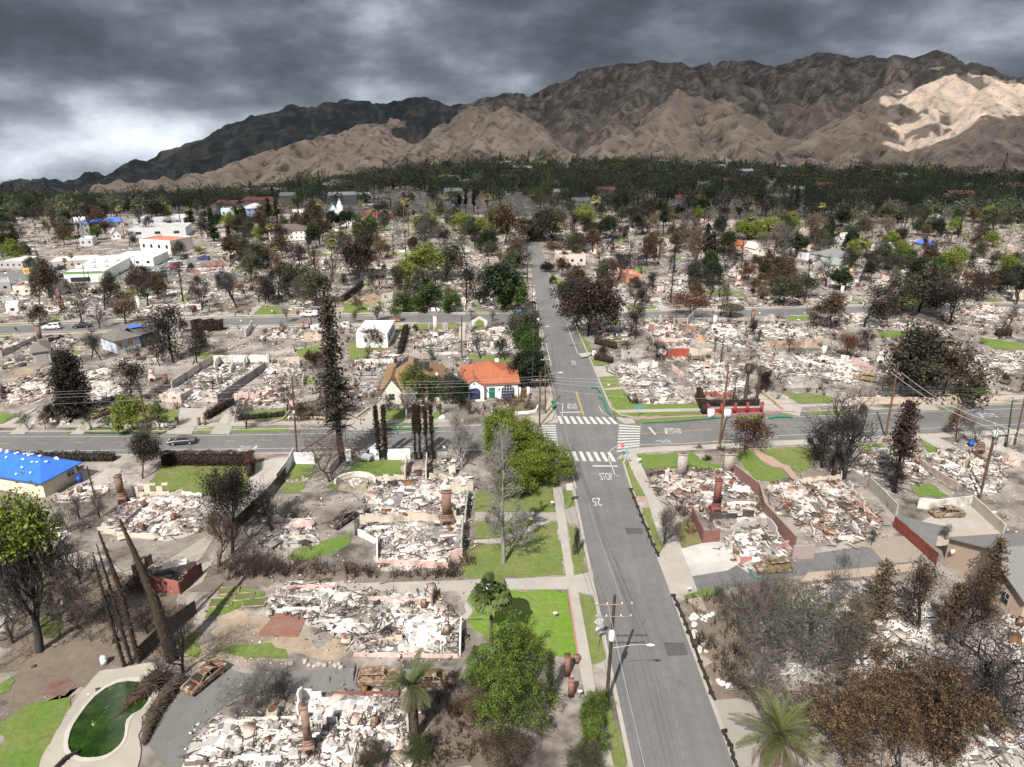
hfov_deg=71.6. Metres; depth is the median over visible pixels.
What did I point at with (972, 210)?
scorched tree
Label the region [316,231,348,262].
bare tree
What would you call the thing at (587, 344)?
lawn
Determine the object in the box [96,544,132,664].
burned cypress
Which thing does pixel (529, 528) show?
footpath
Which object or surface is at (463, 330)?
driveway
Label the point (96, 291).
burned tree
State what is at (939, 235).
burned house
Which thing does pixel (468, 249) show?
burned house
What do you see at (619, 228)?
bare tree
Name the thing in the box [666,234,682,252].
scorched tree
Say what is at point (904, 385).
scorched tree
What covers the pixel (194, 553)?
driveway
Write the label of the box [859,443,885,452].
lawn
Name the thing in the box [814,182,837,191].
wood house
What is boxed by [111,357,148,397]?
burned tree
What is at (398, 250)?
burned house
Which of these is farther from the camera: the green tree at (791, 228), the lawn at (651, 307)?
the green tree at (791, 228)
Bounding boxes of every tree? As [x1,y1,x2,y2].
[0,213,9,221]
[0,221,9,234]
[0,230,22,254]
[0,237,26,258]
[0,471,97,653]
[0,551,81,644]
[3,220,24,237]
[5,214,17,225]
[8,206,20,217]
[12,410,32,428]
[17,241,32,255]
[20,209,43,226]
[22,256,35,267]
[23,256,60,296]
[24,302,56,324]
[30,260,66,293]
[36,410,50,428]
[37,207,46,219]
[38,219,53,234]
[41,403,53,417]
[43,287,60,300]
[43,537,97,583]
[44,206,52,217]
[47,210,61,223]
[47,505,86,531]
[51,225,72,244]
[54,216,75,236]
[54,217,72,236]
[54,749,79,766]
[60,211,71,221]
[62,278,76,290]
[65,292,101,323]
[66,277,91,298]
[66,490,87,518]
[69,214,88,236]
[77,201,94,219]
[80,207,93,226]
[80,413,98,430]
[82,329,101,358]
[83,333,103,360]
[85,306,109,327]
[85,486,108,518]
[86,206,105,227]
[86,282,122,308]
[88,225,103,239]
[91,200,107,218]
[95,599,138,643]
[96,410,112,430]
[97,271,123,298]
[98,220,109,233]
[104,288,138,323]
[107,393,148,434]
[109,664,171,720]
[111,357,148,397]
[115,205,124,235]
[116,582,166,634]
[119,271,154,305]
[123,266,146,299]
[123,557,161,595]
[124,425,164,478]
[126,231,140,245]
[129,208,145,223]
[129,377,147,395]
[132,345,147,358]
[136,301,193,365]
[137,264,150,279]
[138,215,154,226]
[139,267,170,288]
[140,270,169,298]
[141,394,169,429]
[143,198,169,216]
[145,337,169,364]
[145,600,213,683]
[155,266,175,283]
[157,202,172,215]
[159,212,177,222]
[170,240,186,255]
[178,319,191,331]
[181,321,213,362]
[183,273,210,302]
[184,197,195,222]
[184,262,194,270]
[186,280,218,309]
[188,457,271,552]
[194,246,205,253]
[195,215,208,237]
[197,504,245,564]
[198,209,207,219]
[205,206,220,240]
[208,649,282,722]
[211,273,225,288]
[213,212,224,227]
[214,268,239,307]
[215,266,233,276]
[215,269,236,300]
[217,234,243,261]
[218,210,234,225]
[222,393,253,428]
[223,213,255,233]
[225,224,231,238]
[228,233,244,254]
[233,224,256,239]
[234,203,245,215]
[236,281,249,297]
[237,218,255,235]
[237,238,250,253]
[237,245,263,283]
[242,239,271,268]
[243,477,287,530]
[245,240,277,266]
[247,277,277,301]
[249,210,266,225]
[251,224,268,239]
[252,271,259,301]
[254,200,265,212]
[256,201,274,221]
[256,217,279,240]
[256,278,279,302]
[257,276,276,302]
[263,262,289,294]
[264,197,273,222]
[265,223,273,240]
[266,249,294,276]
[268,233,289,258]
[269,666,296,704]
[270,199,284,220]
[270,383,294,410]
[271,222,294,240]
[272,198,280,224]
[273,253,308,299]
[277,215,289,224]
[277,301,288,322]
[280,237,297,261]
[288,241,308,267]
[288,419,372,492]
[289,210,301,223]
[290,275,303,303]
[291,260,334,307]
[295,403,308,420]
[297,208,314,225]
[298,199,325,220]
[299,242,326,266]
[302,349,318,369]
[303,221,322,247]
[304,402,317,417]
[309,361,332,423]
[313,216,335,240]
[313,350,321,364]
[316,201,322,220]
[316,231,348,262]
[320,255,349,283]
[324,209,341,227]
[325,238,337,280]
[327,229,350,253]
[334,208,361,227]
[339,240,387,276]
[339,272,348,283]
[341,385,356,400]
[346,226,375,248]
[346,269,362,295]
[347,203,355,213]
[349,293,363,310]
[349,310,359,320]
[350,211,380,242]
[357,222,376,246]
[357,357,368,370]
[360,325,384,347]
[364,342,374,356]
[365,279,378,292]
[367,272,387,288]
[368,198,390,217]
[369,300,387,319]
[370,231,388,259]
[372,404,382,459]
[376,212,389,230]
[378,404,388,458]
[379,389,392,410]
[380,208,391,222]
[380,649,442,738]
[381,264,387,270]
[383,240,393,255]
[385,264,405,289]
[388,305,402,318]
[389,218,407,245]
[390,199,412,222]
[390,290,414,312]
[393,214,403,226]
[393,258,420,286]
[396,368,423,397]
[397,280,408,291]
[397,385,417,419]
[399,239,455,276]
[400,197,404,226]
[401,264,437,299]
[401,360,432,402]
[403,198,411,235]
[407,235,418,248]
[407,236,420,250]
[407,403,418,459]
[408,210,438,240]
[409,210,440,227]
[409,294,426,311]
[412,217,438,241]
[414,404,424,458]
[416,280,445,311]
[418,234,430,244]
[421,405,431,459]
[423,374,442,400]
[427,262,442,282]
[427,404,438,459]
[431,199,448,217]
[433,224,452,245]
[435,239,469,281]
[435,368,466,403]
[435,403,442,413]
[437,228,452,247]
[438,286,463,313]
[440,681,495,728]
[442,193,448,225]
[442,208,459,231]
[443,284,452,293]
[443,401,476,467]
[446,206,458,215]
[448,210,477,234]
[450,234,468,253]
[450,262,485,298]
[451,375,470,407]
[457,194,461,211]
[457,644,521,708]
[459,213,478,239]
[463,194,467,212]
[463,400,473,414]
[465,572,512,644]
[466,643,495,670]
[467,308,478,319]
[467,328,484,357]
[471,193,476,213]
[473,215,497,233]
[473,653,563,743]
[474,226,500,250]
[474,256,524,308]
[475,240,483,254]
[478,404,524,459]
[478,419,515,486]
[481,236,498,255]
[482,193,491,230]
[482,432,537,563]
[482,609,551,681]
[484,205,509,234]
[488,200,531,243]
[490,454,529,497]
[491,337,509,358]
[492,248,502,261]
[493,270,534,312]
[493,415,555,469]
[496,243,523,271]
[497,335,509,359]
[502,304,540,350]
[503,238,533,265]
[503,444,553,494]
[506,345,546,388]
[506,345,551,387]
[507,307,530,330]
[511,323,532,348]
[517,329,543,351]
[518,214,535,239]
[518,218,545,240]
[520,241,537,264]
[527,306,542,329]
[529,192,534,208]
[530,202,569,240]
[531,437,578,487]
[540,261,555,271]
[542,369,555,382]
[543,650,557,703]
[544,239,563,251]
[547,275,583,305]
[548,275,556,283]
[553,273,629,335]
[555,256,572,276]
[557,222,563,243]
[561,231,588,250]
[563,230,586,253]
[564,263,588,281]
[567,206,575,216]
[567,212,581,230]
[572,205,597,222]
[572,526,581,554]
[577,213,593,232]
[581,240,592,252]
[584,221,599,234]
[584,225,601,251]
[590,195,600,222]
[592,258,615,286]
[596,205,606,216]
[596,213,620,238]
[598,344,610,356]
[601,275,619,292]
[604,238,612,248]
[604,258,622,274]
[606,231,620,249]
[609,250,642,281]
[610,192,628,210]
[613,251,623,263]
[614,206,628,221]
[615,222,623,237]
[617,224,629,242]
[621,302,650,339]
[622,253,633,268]
[623,204,638,222]
[623,279,636,294]
[626,241,638,252]
[628,210,645,235]
[628,277,640,287]
[630,235,659,266]
[630,253,648,273]
[631,276,654,305]
[635,198,658,217]
[638,215,651,233]
[643,271,660,288]
[646,229,666,253]
[647,337,667,360]
[649,213,659,227]
[652,205,676,226]
[652,220,662,231]
[652,226,667,241]
[653,501,685,547]
[655,201,662,212]
[658,201,670,236]
[665,250,675,269]
[666,223,678,235]
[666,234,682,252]
[666,289,715,313]
[668,213,679,224]
[671,228,695,249]
[673,202,687,216]
[675,223,690,231]
[677,219,720,262]
[679,210,695,223]
[679,216,690,225]
[681,260,707,281]
[687,278,707,299]
[690,204,703,218]
[690,218,701,229]
[692,197,711,218]
[696,223,711,266]
[698,267,728,298]
[700,248,719,264]
[702,258,724,285]
[707,231,717,253]
[711,223,729,238]
[711,585,730,598]
[712,213,727,234]
[712,565,779,646]
[714,241,747,271]
[714,276,734,296]
[717,228,740,250]
[717,303,744,316]
[719,203,731,219]
[719,633,803,707]
[720,285,733,300]
[721,408,777,459]
[721,564,889,700]
[730,219,759,239]
[730,687,833,766]
[732,205,742,217]
[734,257,758,280]
[734,585,794,650]
[742,212,756,222]
[744,219,772,238]
[749,277,761,293]
[749,319,760,335]
[752,255,763,264]
[752,563,795,604]
[754,219,797,259]
[755,215,786,239]
[755,280,769,294]
[755,281,770,300]
[756,272,767,280]
[756,328,763,341]
[757,258,773,275]
[757,368,775,391]
[757,369,773,392]
[758,265,783,293]
[762,247,774,260]
[765,254,798,282]
[767,270,807,305]
[772,231,788,253]
[774,210,798,228]
[779,333,798,352]
[780,231,811,257]
[781,253,798,278]
[781,675,891,766]
[784,225,795,235]
[785,200,795,212]
[785,210,803,229]
[790,267,822,297]
[798,383,887,479]
[801,211,822,239]
[801,391,890,475]
[802,419,839,467]
[803,289,851,328]
[804,203,820,220]
[806,227,818,243]
[807,621,872,690]
[808,654,931,740]
[809,238,829,250]
[811,228,835,249]
[814,212,829,229]
[814,254,837,286]
[821,222,845,239]
[821,267,854,289]
[823,215,835,226]
[828,331,865,356]
[828,545,869,611]
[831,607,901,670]
[833,417,864,453]
[834,203,853,222]
[834,227,841,248]
[839,228,859,250]
[839,246,860,269]
[839,680,939,766]
[842,222,859,231]
[846,238,873,254]
[854,203,867,218]
[854,215,870,233]
[856,237,869,268]
[857,328,876,351]
[858,404,867,414]
[859,248,883,281]
[861,215,887,238]
[863,278,907,326]
[865,632,978,766]
[867,529,878,545]
[870,243,894,269]
[873,199,898,223]
[875,317,1000,406]
[878,213,901,236]
[881,239,891,248]
[882,243,905,269]
[882,263,962,317]
[883,230,900,244]
[883,265,902,292]
[885,252,907,273]
[886,248,909,276]
[889,295,906,315]
[890,550,951,635]
[892,208,901,222]
[892,236,903,246]
[893,227,907,239]
[893,371,918,396]
[894,226,909,241]
[894,610,1023,747]
[896,239,911,249]
[897,201,910,219]
[900,248,919,269]
[901,254,930,282]
[905,205,918,219]
[905,672,1020,766]
[908,240,941,263]
[910,216,930,235]
[916,204,933,224]
[921,224,932,238]
[921,275,977,325]
[923,254,956,282]
[924,213,944,232]
[926,199,941,213]
[929,237,944,247]
[930,572,1011,646]
[931,217,946,237]
[932,346,973,395]
[937,249,966,268]
[940,524,953,539]
[941,225,963,242]
[941,406,972,434]
[942,206,951,220]
[947,216,964,233]
[948,226,956,250]
[951,245,971,272]
[952,339,988,367]
[956,268,968,281]
[959,265,1003,301]
[960,265,1001,297]
[960,370,990,394]
[960,417,985,438]
[962,645,1023,735]
[963,220,986,238]
[966,253,980,268]
[968,206,980,222]
[968,233,989,248]
[970,242,989,256]
[979,204,1000,219]
[979,206,1006,229]
[979,225,991,236]
[983,207,991,220]
[984,229,1007,247]
[986,249,1008,265]
[987,266,1018,292]
[996,207,1008,223]
[998,253,1023,269]
[999,214,1015,227]
[1000,304,1023,326]
[1000,372,1010,385]
[1002,263,1023,298]
[1003,250,1023,268]
[1010,200,1023,221]
[1010,264,1023,273]
[1013,210,1023,223]
[1014,269,1023,304]
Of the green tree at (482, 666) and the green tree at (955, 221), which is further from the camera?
the green tree at (955, 221)
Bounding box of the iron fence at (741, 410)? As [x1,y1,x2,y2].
[714,408,759,412]
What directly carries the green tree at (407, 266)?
on the ground at (566, 728)
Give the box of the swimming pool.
[39,662,159,766]
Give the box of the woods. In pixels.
[0,149,1023,223]
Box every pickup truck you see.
[196,255,209,259]
[300,310,318,316]
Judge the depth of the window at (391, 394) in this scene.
145.86 m
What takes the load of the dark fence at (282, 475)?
on the ground at (566, 728)
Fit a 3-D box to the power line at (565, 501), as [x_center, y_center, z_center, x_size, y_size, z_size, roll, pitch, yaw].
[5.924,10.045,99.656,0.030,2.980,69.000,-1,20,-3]
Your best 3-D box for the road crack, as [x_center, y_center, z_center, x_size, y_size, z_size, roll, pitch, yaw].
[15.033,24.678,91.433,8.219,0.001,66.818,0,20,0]
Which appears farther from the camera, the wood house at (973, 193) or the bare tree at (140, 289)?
the wood house at (973, 193)
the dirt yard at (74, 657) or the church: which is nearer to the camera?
the dirt yard at (74, 657)
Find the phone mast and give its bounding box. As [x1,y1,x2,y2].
[73,216,85,237]
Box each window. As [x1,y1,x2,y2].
[66,468,74,477]
[70,277,90,281]
[117,342,122,348]
[388,393,394,399]
[470,388,479,399]
[501,385,514,395]
[1000,590,1010,605]
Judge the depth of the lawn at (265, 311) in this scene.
217.09 m
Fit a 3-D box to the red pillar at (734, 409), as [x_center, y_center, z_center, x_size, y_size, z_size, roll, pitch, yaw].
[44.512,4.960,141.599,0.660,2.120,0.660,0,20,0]
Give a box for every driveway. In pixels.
[4,407,37,423]
[9,410,41,433]
[56,551,121,571]
[70,406,109,433]
[88,468,121,484]
[90,373,117,384]
[122,534,215,595]
[140,666,455,766]
[165,427,195,433]
[178,408,210,422]
[210,407,236,433]
[239,458,286,512]
[246,303,265,316]
[299,462,335,492]
[339,572,593,594]
[348,400,382,430]
[381,291,393,310]
[458,323,465,340]
[465,301,471,310]
[475,507,577,524]
[579,352,591,357]
[594,366,616,376]
[656,304,672,311]
[659,547,696,594]
[681,542,737,576]
[693,547,884,590]
[711,305,722,311]
[753,390,779,411]
[770,392,801,415]
[897,514,944,545]
[916,404,938,410]
[921,438,964,451]
[966,436,1023,460]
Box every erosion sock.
[84,432,165,433]
[387,427,437,429]
[599,396,610,415]
[629,488,659,556]
[643,417,720,422]
[671,594,715,699]
[721,728,738,766]
[768,415,792,418]
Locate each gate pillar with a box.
[707,409,714,417]
[724,409,730,417]
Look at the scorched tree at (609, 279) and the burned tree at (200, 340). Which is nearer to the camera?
the burned tree at (200, 340)
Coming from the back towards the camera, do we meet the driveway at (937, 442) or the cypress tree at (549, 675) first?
the driveway at (937, 442)
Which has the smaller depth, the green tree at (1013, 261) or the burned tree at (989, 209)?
the green tree at (1013, 261)
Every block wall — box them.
[850,469,868,485]
[853,396,1012,403]
[867,477,898,515]
[917,495,972,508]
[971,495,1006,533]
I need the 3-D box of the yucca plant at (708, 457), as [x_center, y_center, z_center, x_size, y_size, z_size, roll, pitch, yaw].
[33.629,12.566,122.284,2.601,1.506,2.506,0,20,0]
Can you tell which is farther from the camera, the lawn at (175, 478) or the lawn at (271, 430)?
the lawn at (271, 430)
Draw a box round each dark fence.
[138,600,196,659]
[234,467,286,529]
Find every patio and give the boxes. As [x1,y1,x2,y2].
[40,676,74,695]
[257,613,306,636]
[337,479,371,494]
[852,536,927,564]
[923,506,998,532]
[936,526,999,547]
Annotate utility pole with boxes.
[37,267,40,304]
[86,466,95,498]
[139,386,148,433]
[291,376,297,452]
[461,316,462,358]
[531,372,548,426]
[541,358,562,412]
[595,594,654,703]
[718,366,728,444]
[876,363,900,435]
[978,442,994,499]
[980,423,999,488]
[1005,398,1017,447]
[1014,399,1023,445]
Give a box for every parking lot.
[0,254,126,285]
[148,256,211,274]
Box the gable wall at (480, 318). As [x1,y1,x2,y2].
[472,316,487,328]
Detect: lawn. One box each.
[0,412,15,422]
[0,677,14,693]
[0,694,74,766]
[41,613,61,637]
[86,428,171,432]
[98,404,177,422]
[118,287,136,295]
[149,465,249,494]
[178,631,202,657]
[194,427,213,432]
[199,352,217,358]
[204,588,264,617]
[214,643,286,658]
[231,427,286,432]
[249,409,288,419]
[253,306,289,314]
[254,308,282,313]
[281,482,305,493]
[287,464,312,478]
[288,532,350,560]
[296,345,318,356]
[305,377,314,383]
[306,254,334,256]
[326,480,337,488]
[340,460,403,475]
[343,305,369,311]
[347,341,386,359]
[386,408,405,419]
[386,424,436,428]
[391,304,425,310]
[417,324,457,328]
[433,412,440,418]
[461,521,564,577]
[466,354,513,362]
[467,589,575,657]
[474,487,555,511]
[475,321,483,327]
[475,520,536,537]
[563,489,574,507]
[568,525,586,574]
[573,324,591,351]
[579,593,605,663]
[590,360,609,365]
[599,376,620,387]
[603,701,626,766]
[604,390,700,416]
[612,341,634,342]
[614,238,626,241]
[620,458,644,495]
[626,304,658,310]
[634,416,702,422]
[637,452,720,469]
[641,507,662,553]
[674,514,701,547]
[685,586,730,598]
[711,291,743,293]
[733,415,765,418]
[737,450,785,481]
[758,447,812,472]
[785,393,834,403]
[787,316,808,320]
[810,409,851,414]
[852,299,866,303]
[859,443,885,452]
[877,331,908,337]
[885,299,931,307]
[905,306,938,309]
[911,483,947,496]
[921,440,937,452]
[937,406,954,409]
[980,337,1023,349]
[987,299,1002,301]
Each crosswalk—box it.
[542,425,557,445]
[557,416,617,423]
[566,451,615,461]
[617,424,640,451]
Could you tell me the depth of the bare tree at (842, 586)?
83.23 m
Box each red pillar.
[719,403,722,413]
[733,403,737,412]
[745,402,749,412]
[760,402,764,411]
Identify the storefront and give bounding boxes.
[0,256,40,267]
[48,254,99,267]
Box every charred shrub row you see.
[35,404,61,420]
[36,555,166,642]
[124,339,206,360]
[196,536,291,581]
[236,541,343,579]
[243,682,296,708]
[342,557,463,578]
[382,395,442,410]
[419,685,494,766]
[448,544,476,571]
[496,394,531,410]
[646,466,664,493]
[672,497,694,527]
[684,585,779,645]
[693,628,766,696]
[812,448,856,475]
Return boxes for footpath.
[461,602,471,618]
[473,520,550,543]
[604,387,622,389]
[750,448,797,478]
[801,563,920,581]
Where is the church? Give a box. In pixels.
[326,199,342,213]
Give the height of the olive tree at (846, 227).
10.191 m
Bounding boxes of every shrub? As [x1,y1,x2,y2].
[349,734,397,766]
[390,728,438,766]
[475,716,544,766]
[559,734,614,766]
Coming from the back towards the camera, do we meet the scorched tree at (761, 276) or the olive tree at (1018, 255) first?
the olive tree at (1018, 255)
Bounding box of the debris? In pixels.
[0,231,1023,766]
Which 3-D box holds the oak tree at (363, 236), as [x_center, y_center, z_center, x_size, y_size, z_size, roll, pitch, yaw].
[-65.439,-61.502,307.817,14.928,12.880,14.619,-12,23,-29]
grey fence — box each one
[329,455,339,474]
[413,451,457,457]
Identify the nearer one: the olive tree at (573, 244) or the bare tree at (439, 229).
the olive tree at (573, 244)
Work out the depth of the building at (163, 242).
313.33 m
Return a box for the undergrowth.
[0,215,1023,465]
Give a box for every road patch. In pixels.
[625,528,643,533]
[663,642,688,655]
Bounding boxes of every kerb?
[0,325,554,431]
[1,322,415,333]
[4,314,417,325]
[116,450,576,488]
[572,488,632,766]
[576,328,706,418]
[618,312,948,319]
[619,304,979,311]
[623,447,643,490]
[633,491,737,766]
[637,411,795,417]
[644,429,1023,447]
[796,403,1022,411]
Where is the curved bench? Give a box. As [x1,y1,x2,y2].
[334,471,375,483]
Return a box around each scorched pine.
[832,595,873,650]
[862,557,902,627]
[931,580,972,646]
[967,534,1010,604]
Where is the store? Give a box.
[63,255,133,282]
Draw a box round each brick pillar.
[564,653,570,676]
[568,677,574,697]
[574,654,579,663]
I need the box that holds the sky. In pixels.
[0,0,1023,181]
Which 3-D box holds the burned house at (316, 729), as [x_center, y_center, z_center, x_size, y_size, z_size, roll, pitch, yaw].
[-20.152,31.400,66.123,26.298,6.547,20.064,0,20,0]
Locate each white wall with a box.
[276,447,293,476]
[294,452,314,463]
[345,449,351,460]
[370,449,378,459]
[387,449,409,459]
[428,300,465,310]
[869,272,894,279]
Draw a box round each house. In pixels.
[0,290,79,315]
[0,291,38,302]
[0,325,41,356]
[0,354,32,370]
[0,381,20,401]
[0,449,82,496]
[2,372,54,408]
[8,367,49,391]
[42,333,77,348]
[42,522,87,550]
[51,478,126,507]
[60,302,132,318]
[65,288,125,297]
[75,220,91,228]
[81,365,119,380]
[82,474,213,549]
[87,376,134,404]
[91,219,101,226]
[97,324,159,353]
[103,217,123,226]
[109,227,120,239]
[111,352,160,363]
[128,297,208,318]
[132,289,191,300]
[148,354,268,407]
[179,672,435,766]
[180,262,236,274]
[198,232,238,237]
[200,282,254,297]
[211,240,239,255]
[214,199,243,211]
[224,253,267,263]
[234,380,304,410]
[237,263,273,274]
[242,196,253,205]
[243,570,483,667]
[244,316,348,341]
[250,528,321,550]
[253,197,273,207]
[253,504,329,539]
[260,187,286,199]
[261,356,312,385]
[270,287,305,294]
[276,248,311,253]
[279,192,297,205]
[282,292,336,310]
[288,253,335,263]
[310,259,359,271]
[320,241,353,253]
[321,228,342,236]
[328,191,356,204]
[336,452,489,580]
[343,380,381,402]
[345,355,402,377]
[356,319,400,347]
[367,276,412,285]
[368,256,397,269]
[368,350,405,358]
[377,227,395,235]
[377,242,418,253]
[379,356,444,403]
[399,220,414,228]
[406,315,462,349]
[420,293,474,310]
[420,450,475,473]
[432,274,468,284]
[435,322,517,357]
[437,261,470,269]
[439,242,472,251]
[443,188,461,197]
[452,284,493,294]
[459,358,520,401]
[463,245,506,260]
[475,291,538,309]
[552,189,568,199]
[554,250,585,264]
[571,227,603,234]
[572,197,589,208]
[585,249,614,258]
[591,320,637,340]
[594,271,625,290]
[596,187,614,197]
[601,244,637,250]
[602,211,619,218]
[608,349,693,404]
[611,268,645,282]
[620,269,640,282]
[622,291,672,306]
[629,225,656,231]
[633,246,679,258]
[644,279,691,292]
[644,314,694,343]
[644,452,788,542]
[654,340,712,363]
[661,243,691,248]
[666,272,721,280]
[671,356,755,399]
[674,195,701,206]
[681,294,746,305]
[682,311,776,348]
[688,275,751,290]
[692,215,728,225]
[694,181,711,194]
[713,525,796,572]
[722,265,758,279]
[723,239,745,250]
[738,169,754,177]
[740,248,783,256]
[744,241,763,252]
[744,570,952,688]
[745,286,808,305]
[747,345,885,388]
[748,309,829,347]
[755,470,894,552]
[763,193,794,204]
[763,244,786,249]
[781,269,832,279]
[788,186,804,200]
[796,228,809,231]
[800,285,854,303]
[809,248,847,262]
[813,258,842,270]
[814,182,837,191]
[817,268,874,287]
[826,239,842,248]
[834,268,889,278]
[835,232,847,243]
[838,450,933,491]
[840,244,874,255]
[843,306,946,332]
[848,445,930,483]
[862,272,906,287]
[887,266,908,275]
[913,239,933,249]
[914,434,1019,479]
[914,444,1021,505]
[923,231,962,237]
[929,707,1023,766]
[943,190,975,204]
[944,532,1023,617]
[949,263,990,274]
[951,272,995,286]
[953,232,996,245]
[955,302,1023,321]
[960,254,1001,263]
[961,232,1012,237]
[965,347,1023,374]
[979,284,1023,299]
[1000,614,1023,680]
[1002,245,1023,254]
[1005,233,1023,244]
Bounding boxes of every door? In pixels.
[35,352,48,361]
[489,387,494,397]
[521,388,526,396]
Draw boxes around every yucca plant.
[629,397,641,403]
[684,525,697,535]
[701,453,712,459]
[716,443,725,450]
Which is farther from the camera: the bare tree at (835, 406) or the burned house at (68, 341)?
the burned house at (68, 341)
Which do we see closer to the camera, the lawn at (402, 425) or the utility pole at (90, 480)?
the utility pole at (90, 480)
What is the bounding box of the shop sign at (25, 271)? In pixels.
[23,268,29,274]
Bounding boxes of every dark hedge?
[12,450,116,461]
[203,395,235,419]
[238,410,285,420]
[397,324,408,353]
[593,336,617,348]
[594,352,613,363]
[695,386,708,413]
[706,396,760,405]
[995,327,1013,336]
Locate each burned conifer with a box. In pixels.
[47,347,98,418]
[47,357,87,418]
[174,262,186,301]
[305,292,366,462]
[314,207,321,244]
[402,229,408,260]
[462,260,469,300]
[470,217,475,246]
[669,263,677,300]
[672,233,678,269]
[703,199,706,220]
[719,335,724,362]
[733,376,737,400]
[800,259,814,299]
[881,396,923,496]
[957,210,964,237]
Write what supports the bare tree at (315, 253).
on the ground at (566, 728)
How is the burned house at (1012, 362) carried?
on the ground at (566, 728)
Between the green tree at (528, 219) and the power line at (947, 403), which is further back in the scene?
the green tree at (528, 219)
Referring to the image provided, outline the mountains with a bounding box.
[0,50,1023,195]
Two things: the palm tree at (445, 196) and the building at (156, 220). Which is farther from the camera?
the building at (156, 220)
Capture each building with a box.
[0,277,10,290]
[12,281,36,294]
[37,279,68,296]
[79,235,96,245]
[114,251,168,266]
[128,223,192,237]
[133,214,194,223]
[139,234,193,253]
[220,206,233,215]
[244,203,262,216]
[269,224,307,240]
[327,192,371,202]
[362,203,384,208]
[362,208,392,217]
[452,198,465,206]
[795,250,816,259]
[806,243,819,250]
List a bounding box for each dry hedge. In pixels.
[140,672,186,745]
[160,448,245,466]
[190,318,223,330]
[243,449,255,476]
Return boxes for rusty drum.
[194,526,200,532]
[266,705,279,716]
[341,634,351,646]
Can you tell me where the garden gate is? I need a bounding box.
[519,387,529,396]
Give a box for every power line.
[300,382,530,387]
[532,390,596,614]
[534,388,596,600]
[547,366,621,600]
[548,379,631,600]
[549,389,630,612]
[552,389,690,398]
[596,615,622,765]
[597,603,626,765]
[607,603,644,766]
[632,603,671,764]
[725,391,892,405]
[731,398,887,417]
[743,386,888,394]
[743,388,892,399]
[891,372,997,430]
[894,391,1016,394]
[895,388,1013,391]
[901,372,993,422]
[904,398,1019,400]
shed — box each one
[5,300,20,311]
[127,553,202,594]
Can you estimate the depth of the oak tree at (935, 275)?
208.98 m
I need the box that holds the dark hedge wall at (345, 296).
[341,279,362,301]
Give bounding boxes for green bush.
[575,714,611,760]
[579,685,617,728]
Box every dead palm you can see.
[657,237,663,258]
[743,363,754,398]
[755,365,765,398]
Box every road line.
[0,416,1009,443]
[27,408,1017,450]
[536,272,777,475]
[560,412,656,466]
[629,564,682,756]
[631,616,666,765]
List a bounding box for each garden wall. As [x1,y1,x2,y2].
[245,410,289,424]
[288,407,369,419]
[514,405,538,414]
[567,588,577,653]
[643,329,653,344]
[734,464,797,547]
[759,389,783,409]
[791,544,814,558]
[871,305,945,326]
[871,447,892,454]
[883,436,959,490]
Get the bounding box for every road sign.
[566,483,572,495]
[594,618,603,645]
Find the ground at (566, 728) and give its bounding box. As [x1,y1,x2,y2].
[0,156,1023,766]
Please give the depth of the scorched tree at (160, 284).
229.44 m
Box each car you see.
[41,322,61,329]
[53,265,64,270]
[72,322,91,328]
[87,407,112,418]
[167,435,196,445]
[168,259,180,262]
[179,254,188,258]
[180,658,228,695]
[327,508,357,528]
[353,663,401,688]
[361,443,382,460]
[409,667,454,688]
[753,556,793,575]
[853,372,875,382]
[928,505,966,518]
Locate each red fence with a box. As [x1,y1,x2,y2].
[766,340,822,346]
[893,516,938,563]
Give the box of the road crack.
[584,463,690,766]
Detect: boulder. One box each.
[288,660,293,665]
[321,662,327,667]
[724,682,732,689]
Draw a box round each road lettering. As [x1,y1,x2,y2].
[237,446,256,450]
[599,473,611,479]
[665,428,681,433]
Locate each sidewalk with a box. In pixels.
[0,312,418,324]
[0,324,413,336]
[0,418,462,427]
[528,396,554,424]
[553,487,613,766]
[616,396,1023,412]
[616,417,634,423]
[617,448,659,469]
[619,302,1023,310]
[625,430,1023,451]
[630,454,681,548]
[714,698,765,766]
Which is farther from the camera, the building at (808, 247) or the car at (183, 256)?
the building at (808, 247)
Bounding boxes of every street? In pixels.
[0,304,1023,333]
[0,405,1023,453]
[99,241,521,247]
[124,271,526,278]
[513,196,733,766]
[538,238,913,243]
[551,259,1002,267]
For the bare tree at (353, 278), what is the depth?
233.95 m
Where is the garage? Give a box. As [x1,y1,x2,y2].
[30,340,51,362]
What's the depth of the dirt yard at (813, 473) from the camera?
117.39 m
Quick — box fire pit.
[349,478,361,485]
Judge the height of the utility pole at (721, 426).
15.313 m
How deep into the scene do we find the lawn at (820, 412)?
142.16 m
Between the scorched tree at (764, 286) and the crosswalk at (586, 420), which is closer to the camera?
the crosswalk at (586, 420)
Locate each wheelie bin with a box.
[75,473,82,482]
[99,654,107,665]
[968,439,974,446]
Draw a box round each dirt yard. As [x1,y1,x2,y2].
[0,554,192,704]
[0,687,77,722]
[7,367,39,380]
[44,412,86,423]
[187,609,295,670]
[189,561,465,591]
[215,303,251,312]
[244,631,350,659]
[285,401,348,420]
[290,308,340,315]
[348,293,381,305]
[358,290,381,303]
[408,689,505,766]
[495,397,533,411]
[622,389,632,401]
[636,496,647,501]
[680,593,789,701]
[729,578,801,620]
[794,467,851,479]
[842,383,891,398]
[894,388,961,396]
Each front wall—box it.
[135,421,154,425]
[154,420,177,425]
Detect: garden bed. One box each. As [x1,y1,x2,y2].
[208,597,233,607]
[217,586,240,595]
[233,592,254,600]
[242,597,267,607]
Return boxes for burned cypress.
[92,552,126,668]
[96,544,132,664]
[98,530,141,663]
[118,519,178,661]
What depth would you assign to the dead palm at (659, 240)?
296.16 m

